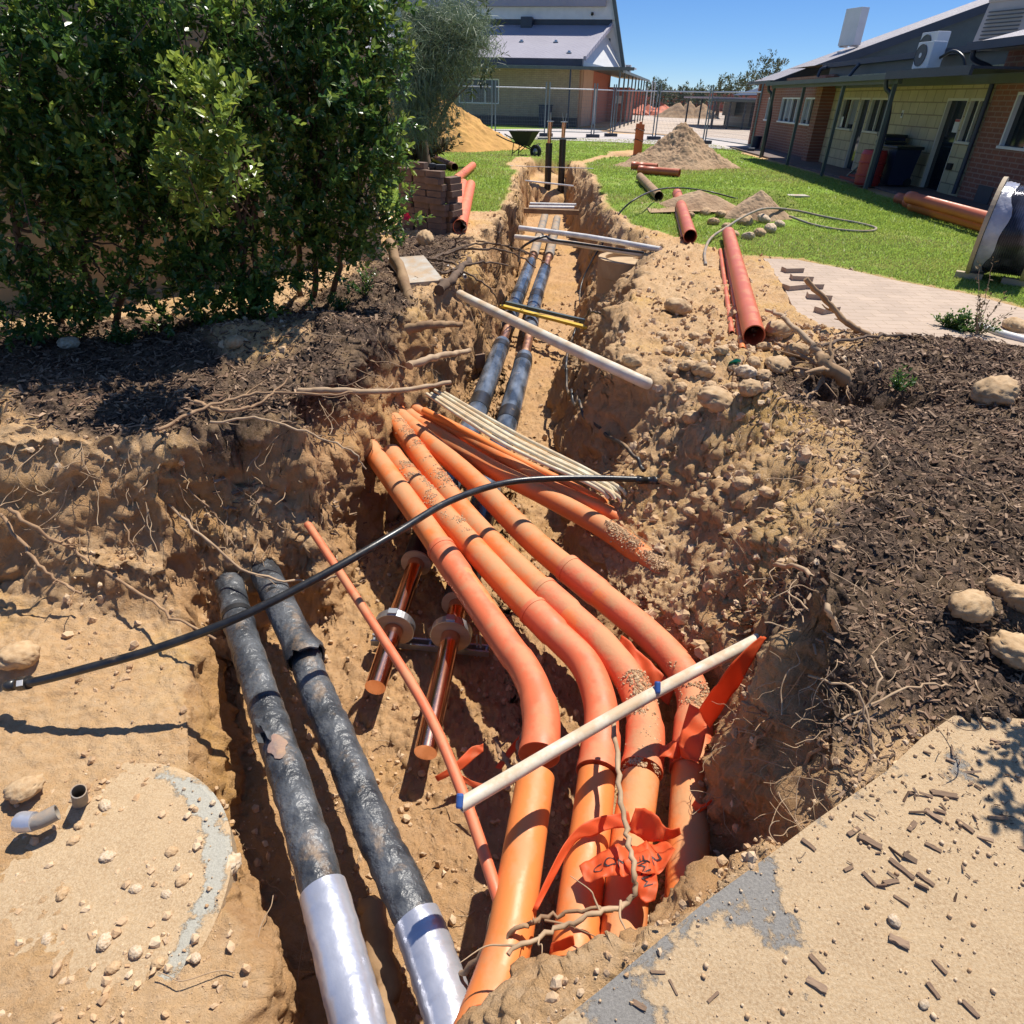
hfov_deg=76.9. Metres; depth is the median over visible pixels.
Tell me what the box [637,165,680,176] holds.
loose pipe
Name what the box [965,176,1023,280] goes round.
cable reel
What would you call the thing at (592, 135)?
fence block
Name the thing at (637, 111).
barrier heap
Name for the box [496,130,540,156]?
wheelbarrow
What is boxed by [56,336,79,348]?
rock
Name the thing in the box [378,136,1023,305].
lawn grass
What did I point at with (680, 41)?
sky
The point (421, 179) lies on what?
brick
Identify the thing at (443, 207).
brick
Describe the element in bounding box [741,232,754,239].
rock
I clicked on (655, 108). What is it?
fence
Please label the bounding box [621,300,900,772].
slope clods
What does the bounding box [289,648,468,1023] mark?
foil ended pipe
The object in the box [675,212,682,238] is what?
loose pipe
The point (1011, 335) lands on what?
white pipe
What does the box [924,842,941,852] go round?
bark piece
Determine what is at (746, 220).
rock
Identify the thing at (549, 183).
thin rail
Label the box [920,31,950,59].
air conditioner
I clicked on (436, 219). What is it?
brick
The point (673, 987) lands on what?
bark piece
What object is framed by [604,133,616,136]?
fence block
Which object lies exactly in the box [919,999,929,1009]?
rock
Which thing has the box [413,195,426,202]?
brick
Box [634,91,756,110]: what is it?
red building
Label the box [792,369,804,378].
rock
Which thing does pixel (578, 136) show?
apron
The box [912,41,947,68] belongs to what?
air conditioner
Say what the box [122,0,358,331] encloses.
shrub
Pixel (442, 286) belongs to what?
stump
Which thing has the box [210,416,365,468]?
root
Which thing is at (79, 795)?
pipe stub
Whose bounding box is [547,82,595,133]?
fence
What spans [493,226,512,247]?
root
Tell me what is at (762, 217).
rock
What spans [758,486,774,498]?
rock
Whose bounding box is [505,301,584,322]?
dark bar
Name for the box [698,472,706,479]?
rock
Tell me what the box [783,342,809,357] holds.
rock
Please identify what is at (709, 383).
rock
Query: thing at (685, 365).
rock
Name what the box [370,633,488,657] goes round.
support channel
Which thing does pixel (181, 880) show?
rock
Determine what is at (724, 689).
warning tape
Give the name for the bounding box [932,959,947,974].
bark piece
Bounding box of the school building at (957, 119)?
[748,0,1023,204]
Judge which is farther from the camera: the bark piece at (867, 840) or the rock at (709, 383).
the rock at (709, 383)
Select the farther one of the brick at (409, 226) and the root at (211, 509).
the brick at (409, 226)
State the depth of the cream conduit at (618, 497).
4.58 m
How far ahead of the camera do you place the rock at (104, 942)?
2.10 m
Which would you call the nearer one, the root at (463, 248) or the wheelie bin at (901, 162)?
the root at (463, 248)
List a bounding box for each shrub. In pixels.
[0,0,306,352]
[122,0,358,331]
[193,0,434,319]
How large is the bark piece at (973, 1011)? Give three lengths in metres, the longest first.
0.037 x 0.012 x 0.006 m
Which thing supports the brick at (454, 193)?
on the brick at (448, 200)
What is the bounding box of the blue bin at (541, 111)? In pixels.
[538,105,552,126]
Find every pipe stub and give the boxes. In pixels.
[11,805,60,832]
[70,784,88,808]
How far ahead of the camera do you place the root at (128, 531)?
3.49 m
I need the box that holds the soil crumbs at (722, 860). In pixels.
[24,210,924,1023]
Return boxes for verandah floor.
[730,147,989,210]
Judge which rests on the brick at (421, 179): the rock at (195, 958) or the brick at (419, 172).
the brick at (419, 172)
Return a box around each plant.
[100,321,139,346]
[326,291,353,311]
[341,267,378,297]
[376,80,461,144]
[379,106,462,161]
[889,364,917,393]
[931,309,973,331]
[947,305,1001,333]
[974,257,1015,335]
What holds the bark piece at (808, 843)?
on the path
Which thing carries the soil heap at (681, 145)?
on the ground at (48, 732)
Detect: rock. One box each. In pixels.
[0,640,40,670]
[3,773,45,803]
[41,932,51,945]
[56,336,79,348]
[56,886,69,901]
[66,835,80,845]
[73,820,83,829]
[96,931,112,950]
[98,799,111,811]
[99,850,115,862]
[104,960,121,975]
[128,884,142,893]
[128,944,142,959]
[150,957,165,968]
[161,889,171,898]
[165,846,177,857]
[175,874,188,886]
[190,952,200,963]
[224,334,244,348]
[227,852,241,875]
[416,229,433,246]
[622,353,642,366]
[655,331,669,339]
[662,345,675,355]
[664,297,692,314]
[667,366,679,374]
[675,382,687,391]
[677,359,696,370]
[682,410,701,423]
[683,507,695,516]
[684,343,695,352]
[688,332,701,339]
[691,362,714,378]
[697,385,733,412]
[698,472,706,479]
[700,207,710,214]
[703,380,717,386]
[707,217,719,224]
[713,345,729,354]
[716,210,726,217]
[722,524,731,530]
[723,382,737,389]
[727,364,740,371]
[731,476,751,489]
[734,364,757,379]
[737,214,753,225]
[737,378,762,396]
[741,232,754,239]
[746,356,760,368]
[753,228,765,236]
[756,342,771,350]
[756,369,771,381]
[757,213,770,223]
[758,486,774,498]
[764,223,776,232]
[765,320,792,338]
[765,355,791,374]
[773,501,785,508]
[774,220,784,226]
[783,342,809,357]
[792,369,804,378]
[888,913,901,927]
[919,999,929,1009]
[947,588,997,622]
[970,375,1020,407]
[985,575,1015,597]
[987,629,1023,670]
[1001,584,1023,613]
[1002,317,1023,332]
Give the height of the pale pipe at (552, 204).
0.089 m
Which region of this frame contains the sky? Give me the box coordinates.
[538,0,975,90]
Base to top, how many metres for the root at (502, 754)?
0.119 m
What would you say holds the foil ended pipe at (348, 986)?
on the ground at (48, 732)
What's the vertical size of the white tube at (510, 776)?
0.127 m
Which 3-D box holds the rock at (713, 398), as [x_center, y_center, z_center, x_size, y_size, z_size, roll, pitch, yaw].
[1.250,-0.684,3.931,0.249,0.140,0.209,28,38,10]
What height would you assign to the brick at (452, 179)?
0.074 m
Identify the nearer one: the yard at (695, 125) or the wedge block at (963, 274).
the wedge block at (963, 274)
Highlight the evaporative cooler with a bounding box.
[973,0,1023,41]
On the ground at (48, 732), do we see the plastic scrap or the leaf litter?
the leaf litter
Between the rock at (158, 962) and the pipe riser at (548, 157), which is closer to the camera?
the rock at (158, 962)
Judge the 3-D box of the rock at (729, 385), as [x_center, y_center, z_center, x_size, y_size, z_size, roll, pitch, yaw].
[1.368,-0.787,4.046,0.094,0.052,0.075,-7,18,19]
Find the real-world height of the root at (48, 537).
0.422 m
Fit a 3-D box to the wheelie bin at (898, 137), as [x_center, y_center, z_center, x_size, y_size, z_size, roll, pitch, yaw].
[9.010,-8.542,15.549,0.515,0.979,0.515,3,33,2]
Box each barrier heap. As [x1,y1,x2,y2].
[633,108,646,114]
[642,105,657,115]
[656,106,666,114]
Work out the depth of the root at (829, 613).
1.94 m
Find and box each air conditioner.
[837,7,869,52]
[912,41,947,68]
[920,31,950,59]
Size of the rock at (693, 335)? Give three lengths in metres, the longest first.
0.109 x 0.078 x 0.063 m
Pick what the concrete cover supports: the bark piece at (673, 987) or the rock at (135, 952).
the rock at (135, 952)
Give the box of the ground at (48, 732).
[0,112,1023,1023]
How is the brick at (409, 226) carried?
on the ground at (48, 732)
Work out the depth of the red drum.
14.54 m
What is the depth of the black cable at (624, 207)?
10.47 m
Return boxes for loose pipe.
[431,156,457,170]
[453,180,474,233]
[454,162,475,178]
[458,179,466,201]
[631,161,657,169]
[636,173,663,200]
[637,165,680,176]
[672,189,696,243]
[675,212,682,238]
[718,248,734,333]
[722,227,765,345]
[724,247,745,348]
[893,193,904,204]
[904,191,986,223]
[907,204,981,231]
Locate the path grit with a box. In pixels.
[599,718,1023,1023]
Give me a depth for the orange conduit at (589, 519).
4.27 m
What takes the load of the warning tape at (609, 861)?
on the orange conduit at (640, 786)
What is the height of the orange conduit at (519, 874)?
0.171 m
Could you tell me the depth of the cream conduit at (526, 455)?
4.40 m
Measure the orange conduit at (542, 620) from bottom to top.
0.171 m
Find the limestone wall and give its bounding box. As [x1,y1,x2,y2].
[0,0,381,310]
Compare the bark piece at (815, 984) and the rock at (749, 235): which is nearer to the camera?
the bark piece at (815, 984)
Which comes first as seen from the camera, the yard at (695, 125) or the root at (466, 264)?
the root at (466, 264)
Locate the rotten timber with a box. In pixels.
[357,895,401,1023]
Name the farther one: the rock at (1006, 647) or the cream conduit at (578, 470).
the cream conduit at (578, 470)
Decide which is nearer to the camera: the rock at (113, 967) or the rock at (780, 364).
the rock at (113, 967)
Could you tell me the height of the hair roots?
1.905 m
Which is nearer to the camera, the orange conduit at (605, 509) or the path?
the path
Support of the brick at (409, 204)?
on the brick at (410, 209)
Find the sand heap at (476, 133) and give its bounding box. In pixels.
[380,97,526,151]
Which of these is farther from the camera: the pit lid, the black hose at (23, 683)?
the pit lid
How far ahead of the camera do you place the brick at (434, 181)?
8.22 m
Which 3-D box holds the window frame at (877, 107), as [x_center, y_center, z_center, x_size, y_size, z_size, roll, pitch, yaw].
[9.573,-10.398,16.926,0.160,0.790,1.090,3,33,2]
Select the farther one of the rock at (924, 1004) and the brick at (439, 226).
the brick at (439, 226)
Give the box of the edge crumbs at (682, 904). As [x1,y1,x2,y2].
[560,717,1023,1016]
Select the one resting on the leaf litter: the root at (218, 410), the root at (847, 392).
the root at (218, 410)
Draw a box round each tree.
[376,0,505,166]
[430,0,510,122]
[641,76,671,107]
[662,85,680,106]
[673,80,695,106]
[689,79,713,106]
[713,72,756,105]
[715,72,726,116]
[736,68,760,97]
[744,49,789,87]
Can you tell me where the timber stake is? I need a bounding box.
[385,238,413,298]
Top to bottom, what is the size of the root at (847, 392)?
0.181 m
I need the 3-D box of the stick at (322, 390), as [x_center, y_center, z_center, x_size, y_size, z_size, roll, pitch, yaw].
[-0.830,-0.775,4.068,0.997,0.135,0.169,-13,36,-22]
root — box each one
[0,513,81,612]
[7,507,216,640]
[122,519,150,583]
[167,504,336,584]
[181,487,255,561]
[193,378,293,416]
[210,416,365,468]
[425,256,466,282]
[428,242,535,267]
[435,269,500,306]
[436,242,526,255]
[439,260,508,276]
[450,218,472,248]
[458,905,612,976]
[460,722,638,962]
[476,240,551,267]
[492,735,513,785]
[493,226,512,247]
[516,732,521,762]
[741,684,820,737]
[743,668,805,749]
[762,757,834,819]
[772,562,841,632]
[774,342,818,366]
[787,366,832,383]
[804,728,873,777]
[806,375,836,396]
[808,674,871,748]
[839,682,951,722]
[841,384,854,403]
[851,686,874,752]
[852,655,882,727]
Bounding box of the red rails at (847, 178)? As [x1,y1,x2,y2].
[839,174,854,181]
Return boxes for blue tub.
[751,136,761,148]
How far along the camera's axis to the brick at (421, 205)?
8.54 m
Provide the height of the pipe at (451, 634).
0.326 m
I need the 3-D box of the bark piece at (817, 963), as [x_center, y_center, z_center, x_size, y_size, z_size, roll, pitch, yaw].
[0.675,0.997,1.427,0.013,0.006,0.042,-21,36,-25]
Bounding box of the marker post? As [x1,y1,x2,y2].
[633,111,644,154]
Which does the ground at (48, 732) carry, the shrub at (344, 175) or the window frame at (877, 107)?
the shrub at (344, 175)
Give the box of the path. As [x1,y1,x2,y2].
[557,716,1023,1023]
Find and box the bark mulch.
[703,328,1023,808]
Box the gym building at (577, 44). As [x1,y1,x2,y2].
[366,0,649,129]
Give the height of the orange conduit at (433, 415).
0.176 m
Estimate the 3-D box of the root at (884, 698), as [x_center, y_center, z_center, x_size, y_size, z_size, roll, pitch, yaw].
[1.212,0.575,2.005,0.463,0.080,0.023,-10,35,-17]
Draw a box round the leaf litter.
[0,234,473,585]
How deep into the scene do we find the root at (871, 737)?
1.92 m
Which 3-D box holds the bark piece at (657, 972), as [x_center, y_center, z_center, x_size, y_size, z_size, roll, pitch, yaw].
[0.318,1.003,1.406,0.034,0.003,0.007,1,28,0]
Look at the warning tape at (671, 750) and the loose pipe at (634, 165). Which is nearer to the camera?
the warning tape at (671, 750)
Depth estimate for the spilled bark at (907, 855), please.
1.73 m
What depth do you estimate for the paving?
6.19 m
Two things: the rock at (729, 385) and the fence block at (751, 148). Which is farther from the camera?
the fence block at (751, 148)
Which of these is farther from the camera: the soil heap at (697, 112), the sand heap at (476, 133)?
the soil heap at (697, 112)
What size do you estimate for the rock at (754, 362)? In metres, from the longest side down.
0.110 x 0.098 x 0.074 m
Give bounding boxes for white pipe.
[456,290,652,388]
[979,322,1023,342]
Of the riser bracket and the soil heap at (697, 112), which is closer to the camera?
the riser bracket
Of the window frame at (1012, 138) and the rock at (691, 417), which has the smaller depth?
the rock at (691, 417)
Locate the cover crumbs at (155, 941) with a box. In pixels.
[0,766,226,1023]
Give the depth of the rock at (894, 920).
1.50 m
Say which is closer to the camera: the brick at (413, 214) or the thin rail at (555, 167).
the brick at (413, 214)
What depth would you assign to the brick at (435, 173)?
8.20 m
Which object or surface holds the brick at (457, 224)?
on the brick at (452, 230)
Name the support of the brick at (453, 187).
on the brick at (454, 193)
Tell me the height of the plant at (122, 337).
0.175 m
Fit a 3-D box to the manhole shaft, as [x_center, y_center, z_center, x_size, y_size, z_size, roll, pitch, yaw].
[1.569,-2.838,8.936,0.860,1.300,0.860,2,33,0]
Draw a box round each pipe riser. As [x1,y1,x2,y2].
[544,112,553,190]
[557,113,567,193]
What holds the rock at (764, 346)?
on the ground at (48, 732)
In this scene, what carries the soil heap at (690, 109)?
on the yard at (695, 125)
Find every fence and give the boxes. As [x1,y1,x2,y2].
[455,80,492,128]
[495,80,546,132]
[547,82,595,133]
[593,83,614,133]
[612,84,658,135]
[655,85,711,139]
[705,84,763,146]
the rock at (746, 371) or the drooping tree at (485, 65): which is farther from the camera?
the drooping tree at (485, 65)
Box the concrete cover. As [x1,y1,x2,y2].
[0,762,237,991]
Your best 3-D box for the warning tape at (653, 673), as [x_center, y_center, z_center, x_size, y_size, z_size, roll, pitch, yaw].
[0.634,0.762,3.118,0.072,0.135,0.378,-20,39,-30]
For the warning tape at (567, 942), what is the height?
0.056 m
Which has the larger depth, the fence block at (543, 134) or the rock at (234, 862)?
the fence block at (543, 134)
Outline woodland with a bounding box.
[629,84,732,93]
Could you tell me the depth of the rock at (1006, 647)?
2.14 m
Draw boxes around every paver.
[781,266,804,272]
[782,282,806,290]
[789,274,813,281]
[801,282,823,288]
[806,291,832,300]
[813,305,840,314]
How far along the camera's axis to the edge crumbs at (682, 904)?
1.68 m
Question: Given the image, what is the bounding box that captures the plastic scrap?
[729,358,740,363]
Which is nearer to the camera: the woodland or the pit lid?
the pit lid
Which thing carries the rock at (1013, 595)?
on the bark mulch
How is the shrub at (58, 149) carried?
on the ground at (48, 732)
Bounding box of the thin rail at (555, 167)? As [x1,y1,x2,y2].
[510,165,593,168]
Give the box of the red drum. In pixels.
[854,149,887,185]
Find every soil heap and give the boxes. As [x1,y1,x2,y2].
[615,122,740,170]
[641,190,734,212]
[656,103,684,117]
[680,101,695,117]
[693,103,718,118]
[722,190,791,221]
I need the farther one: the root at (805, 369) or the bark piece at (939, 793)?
the root at (805, 369)
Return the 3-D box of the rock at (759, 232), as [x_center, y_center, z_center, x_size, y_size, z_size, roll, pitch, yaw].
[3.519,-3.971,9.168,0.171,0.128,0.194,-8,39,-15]
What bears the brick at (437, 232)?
on the ground at (48, 732)
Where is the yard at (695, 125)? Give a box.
[611,113,749,139]
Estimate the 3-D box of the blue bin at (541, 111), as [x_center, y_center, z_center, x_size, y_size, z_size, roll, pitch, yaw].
[2.058,-24.355,39.658,0.800,1.160,0.550,9,34,11]
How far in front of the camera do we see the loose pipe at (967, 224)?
10.60 m
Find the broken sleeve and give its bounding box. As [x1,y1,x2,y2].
[251,558,324,671]
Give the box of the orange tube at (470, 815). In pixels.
[304,521,498,901]
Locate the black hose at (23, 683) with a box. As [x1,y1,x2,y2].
[2,475,659,691]
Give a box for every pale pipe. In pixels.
[514,234,644,256]
[518,225,661,251]
[529,205,573,209]
[530,202,575,206]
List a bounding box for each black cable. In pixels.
[517,235,643,261]
[564,308,645,471]
[579,187,737,310]
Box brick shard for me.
[474,353,484,368]
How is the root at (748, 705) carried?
on the ground at (48, 732)
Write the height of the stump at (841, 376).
0.292 m
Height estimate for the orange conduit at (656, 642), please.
0.171 m
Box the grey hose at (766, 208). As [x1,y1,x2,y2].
[703,207,876,264]
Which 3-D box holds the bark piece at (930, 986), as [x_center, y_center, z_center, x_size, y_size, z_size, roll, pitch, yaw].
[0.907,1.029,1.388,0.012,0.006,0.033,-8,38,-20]
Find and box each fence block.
[539,133,552,136]
[586,134,599,137]
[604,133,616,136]
[647,136,660,139]
[704,140,711,143]
[747,147,755,150]
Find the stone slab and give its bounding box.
[388,255,441,285]
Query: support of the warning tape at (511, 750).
on the ground at (48, 732)
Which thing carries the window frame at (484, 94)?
in the gym building at (577, 44)
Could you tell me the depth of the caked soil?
3.65 m
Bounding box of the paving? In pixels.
[763,258,1023,345]
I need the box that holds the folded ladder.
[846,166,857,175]
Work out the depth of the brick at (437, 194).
8.32 m
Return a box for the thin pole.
[649,81,652,115]
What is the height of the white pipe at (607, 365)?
0.333 m
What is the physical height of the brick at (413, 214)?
0.074 m
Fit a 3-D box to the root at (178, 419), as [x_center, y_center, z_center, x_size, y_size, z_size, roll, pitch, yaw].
[-1.471,-0.693,3.849,1.210,0.067,0.362,-16,37,-25]
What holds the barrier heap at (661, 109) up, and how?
on the yard at (695, 125)
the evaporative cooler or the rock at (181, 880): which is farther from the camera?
the evaporative cooler
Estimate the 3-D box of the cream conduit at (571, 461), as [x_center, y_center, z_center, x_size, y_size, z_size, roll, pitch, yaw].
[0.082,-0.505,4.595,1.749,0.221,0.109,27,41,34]
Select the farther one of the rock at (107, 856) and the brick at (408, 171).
the brick at (408, 171)
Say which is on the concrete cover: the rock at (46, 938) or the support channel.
the rock at (46, 938)
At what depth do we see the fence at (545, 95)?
29.44 m
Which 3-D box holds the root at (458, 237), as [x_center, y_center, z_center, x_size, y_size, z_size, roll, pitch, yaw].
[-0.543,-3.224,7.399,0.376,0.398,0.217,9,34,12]
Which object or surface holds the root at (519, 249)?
on the ground at (48, 732)
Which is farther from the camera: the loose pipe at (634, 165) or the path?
the loose pipe at (634, 165)
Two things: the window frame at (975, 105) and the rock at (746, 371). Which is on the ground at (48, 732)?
the rock at (746, 371)
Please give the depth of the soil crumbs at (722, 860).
3.17 m
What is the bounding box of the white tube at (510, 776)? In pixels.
[456,633,758,812]
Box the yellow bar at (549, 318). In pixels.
[499,304,587,328]
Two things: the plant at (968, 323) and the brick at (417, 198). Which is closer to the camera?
the plant at (968, 323)
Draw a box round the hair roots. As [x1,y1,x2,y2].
[0,265,1023,1010]
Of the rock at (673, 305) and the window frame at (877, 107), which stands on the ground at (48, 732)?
the rock at (673, 305)
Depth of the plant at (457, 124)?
17.15 m
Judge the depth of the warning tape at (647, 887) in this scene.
2.07 m
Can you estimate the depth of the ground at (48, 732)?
3.46 m
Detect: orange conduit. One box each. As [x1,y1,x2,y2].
[366,439,560,1023]
[383,444,620,956]
[391,412,664,936]
[399,405,712,897]
[406,408,659,573]
[410,403,621,519]
[421,407,608,502]
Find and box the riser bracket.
[537,137,576,138]
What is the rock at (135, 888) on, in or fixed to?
on the concrete cover
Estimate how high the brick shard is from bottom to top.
0.160 m
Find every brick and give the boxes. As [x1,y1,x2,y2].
[397,200,413,206]
[398,167,410,174]
[398,175,412,180]
[398,181,414,187]
[399,187,410,193]
[400,193,412,200]
[401,206,414,212]
[402,218,414,225]
[402,224,414,230]
[408,162,427,168]
[410,168,428,176]
[411,213,428,220]
[412,188,426,195]
[413,175,425,182]
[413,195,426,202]
[414,182,427,189]
[414,201,429,208]
[414,207,430,214]
[415,220,427,227]
[415,226,427,230]
[424,177,443,184]
[425,170,444,177]
[426,197,444,204]
[427,190,445,197]
[427,216,445,223]
[427,228,445,234]
[428,184,446,190]
[428,222,446,229]
[429,163,445,170]
[430,204,448,210]
[431,210,447,216]
[444,176,460,183]
[445,197,457,203]
[446,190,461,197]
[446,216,459,222]
[446,221,460,228]
[446,227,460,232]
[447,183,461,190]
[448,209,462,216]
[449,202,461,210]
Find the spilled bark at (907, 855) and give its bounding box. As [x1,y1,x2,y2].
[847,716,1023,906]
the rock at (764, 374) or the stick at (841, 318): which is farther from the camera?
the stick at (841, 318)
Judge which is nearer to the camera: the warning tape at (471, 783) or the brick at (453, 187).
the warning tape at (471, 783)
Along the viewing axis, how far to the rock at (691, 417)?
4.02 m
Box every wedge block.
[954,270,983,280]
[1001,276,1023,286]
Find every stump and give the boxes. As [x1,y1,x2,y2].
[434,257,472,295]
[804,337,851,386]
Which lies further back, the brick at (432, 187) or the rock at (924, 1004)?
the brick at (432, 187)
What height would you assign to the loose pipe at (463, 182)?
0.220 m
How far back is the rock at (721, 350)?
4.46 m
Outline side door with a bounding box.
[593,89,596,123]
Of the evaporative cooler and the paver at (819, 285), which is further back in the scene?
the evaporative cooler
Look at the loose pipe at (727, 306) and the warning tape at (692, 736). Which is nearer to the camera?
the warning tape at (692, 736)
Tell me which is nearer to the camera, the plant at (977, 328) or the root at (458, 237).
the plant at (977, 328)
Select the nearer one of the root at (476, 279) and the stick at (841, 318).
the stick at (841, 318)
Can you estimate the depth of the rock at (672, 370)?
4.45 m
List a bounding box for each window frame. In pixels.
[459,78,498,103]
[763,97,769,120]
[776,97,799,123]
[798,98,814,125]
[835,98,859,130]
[862,98,887,133]
[954,98,984,144]
[996,92,1023,151]
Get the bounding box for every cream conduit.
[425,392,609,499]
[430,392,615,499]
[433,389,614,491]
[437,394,622,502]
[440,391,620,494]
[443,391,626,496]
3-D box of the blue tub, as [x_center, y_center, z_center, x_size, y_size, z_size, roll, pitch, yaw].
[9.581,-14.530,25.348,0.395,0.430,0.395,2,33,0]
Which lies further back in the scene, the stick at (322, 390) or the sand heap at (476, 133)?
the sand heap at (476, 133)
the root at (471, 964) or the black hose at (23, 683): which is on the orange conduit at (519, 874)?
the root at (471, 964)
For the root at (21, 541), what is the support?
hanging from the ground at (48, 732)
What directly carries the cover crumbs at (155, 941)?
on the concrete cover
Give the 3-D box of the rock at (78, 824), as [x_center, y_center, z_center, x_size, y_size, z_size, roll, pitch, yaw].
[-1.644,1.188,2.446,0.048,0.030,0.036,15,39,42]
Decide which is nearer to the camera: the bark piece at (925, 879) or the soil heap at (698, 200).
the bark piece at (925, 879)
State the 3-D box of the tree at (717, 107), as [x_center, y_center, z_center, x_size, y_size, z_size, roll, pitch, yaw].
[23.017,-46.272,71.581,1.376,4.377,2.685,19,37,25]
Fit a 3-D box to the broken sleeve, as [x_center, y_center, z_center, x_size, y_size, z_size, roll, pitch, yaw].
[-1.301,0.517,3.627,0.203,0.204,1.053,-18,37,-27]
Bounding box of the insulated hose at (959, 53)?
[939,49,966,64]
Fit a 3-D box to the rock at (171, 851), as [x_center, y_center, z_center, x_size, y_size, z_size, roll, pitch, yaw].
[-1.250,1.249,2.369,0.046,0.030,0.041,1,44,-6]
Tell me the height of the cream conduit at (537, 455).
0.216 m
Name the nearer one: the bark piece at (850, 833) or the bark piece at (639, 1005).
the bark piece at (639, 1005)
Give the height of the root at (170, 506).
0.653 m
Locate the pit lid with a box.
[788,194,809,197]
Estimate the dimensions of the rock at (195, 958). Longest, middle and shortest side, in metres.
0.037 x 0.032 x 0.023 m
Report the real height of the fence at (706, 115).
2.060 m
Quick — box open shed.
[684,88,757,129]
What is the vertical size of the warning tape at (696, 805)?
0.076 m
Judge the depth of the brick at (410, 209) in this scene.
8.65 m
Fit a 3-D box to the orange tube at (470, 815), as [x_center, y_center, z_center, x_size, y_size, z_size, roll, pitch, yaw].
[-0.560,0.696,2.932,0.132,0.225,2.355,-16,37,-25]
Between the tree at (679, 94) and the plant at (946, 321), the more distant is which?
the tree at (679, 94)
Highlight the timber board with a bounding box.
[523,208,578,214]
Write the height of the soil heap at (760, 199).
0.504 m
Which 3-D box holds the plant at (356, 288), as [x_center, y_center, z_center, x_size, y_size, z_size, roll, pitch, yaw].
[-1.336,-2.024,5.689,0.207,0.260,0.303,27,41,34]
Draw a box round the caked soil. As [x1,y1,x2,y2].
[395,418,709,776]
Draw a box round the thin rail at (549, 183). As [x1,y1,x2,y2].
[525,180,573,186]
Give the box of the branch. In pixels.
[765,308,845,365]
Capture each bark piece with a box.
[632,999,646,1011]
[650,970,665,973]
[669,979,677,994]
[706,991,718,1002]
[801,837,815,851]
[806,975,827,994]
[809,953,826,971]
[843,865,853,871]
[846,826,860,836]
[857,833,882,849]
[861,871,876,887]
[882,878,899,884]
[888,857,914,879]
[889,932,909,950]
[893,894,909,905]
[907,820,917,832]
[916,872,934,886]
[923,808,942,822]
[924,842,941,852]
[926,981,941,998]
[929,789,958,798]
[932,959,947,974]
[956,818,974,833]
[961,999,980,1018]
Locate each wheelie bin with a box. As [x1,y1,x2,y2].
[877,134,907,140]
[880,145,924,186]
[882,140,906,149]
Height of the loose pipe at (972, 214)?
0.200 m
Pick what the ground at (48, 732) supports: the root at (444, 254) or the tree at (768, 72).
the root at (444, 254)
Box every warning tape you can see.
[435,744,482,780]
[462,775,481,787]
[495,736,519,768]
[533,811,629,909]
[549,935,574,953]
[579,840,675,882]
[620,635,673,704]
[623,849,657,903]
[629,808,680,841]
[658,741,680,758]
[679,703,706,762]
[692,799,711,812]
[699,636,765,727]
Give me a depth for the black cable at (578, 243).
8.15 m
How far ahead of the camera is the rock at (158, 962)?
2.06 m
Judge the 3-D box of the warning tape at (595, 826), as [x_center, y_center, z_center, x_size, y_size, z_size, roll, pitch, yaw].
[0.224,1.162,2.206,0.440,0.108,0.111,-20,39,-30]
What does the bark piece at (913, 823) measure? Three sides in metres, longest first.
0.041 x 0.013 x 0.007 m
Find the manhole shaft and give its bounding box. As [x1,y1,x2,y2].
[596,252,637,294]
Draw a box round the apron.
[493,129,749,149]
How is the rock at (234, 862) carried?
on the ground at (48, 732)
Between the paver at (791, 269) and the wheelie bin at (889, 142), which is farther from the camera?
the wheelie bin at (889, 142)
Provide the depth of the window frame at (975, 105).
13.09 m
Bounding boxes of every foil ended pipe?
[214,572,387,1023]
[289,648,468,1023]
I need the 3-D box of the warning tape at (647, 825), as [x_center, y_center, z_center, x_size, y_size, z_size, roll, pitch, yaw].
[0.486,1.087,2.211,0.170,0.104,0.059,22,38,28]
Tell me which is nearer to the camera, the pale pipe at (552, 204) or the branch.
the branch
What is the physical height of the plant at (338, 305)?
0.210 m
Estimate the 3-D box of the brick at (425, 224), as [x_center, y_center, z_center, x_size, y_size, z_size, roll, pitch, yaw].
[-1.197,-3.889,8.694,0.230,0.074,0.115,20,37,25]
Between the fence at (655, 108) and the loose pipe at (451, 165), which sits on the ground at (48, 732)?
the loose pipe at (451, 165)
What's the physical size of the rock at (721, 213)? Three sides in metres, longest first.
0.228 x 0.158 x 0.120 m
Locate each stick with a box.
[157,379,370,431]
[297,380,451,394]
[404,319,462,334]
[405,348,471,369]
[803,277,871,337]
[815,333,912,347]
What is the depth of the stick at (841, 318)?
5.17 m
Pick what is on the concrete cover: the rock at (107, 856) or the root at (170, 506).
the rock at (107, 856)

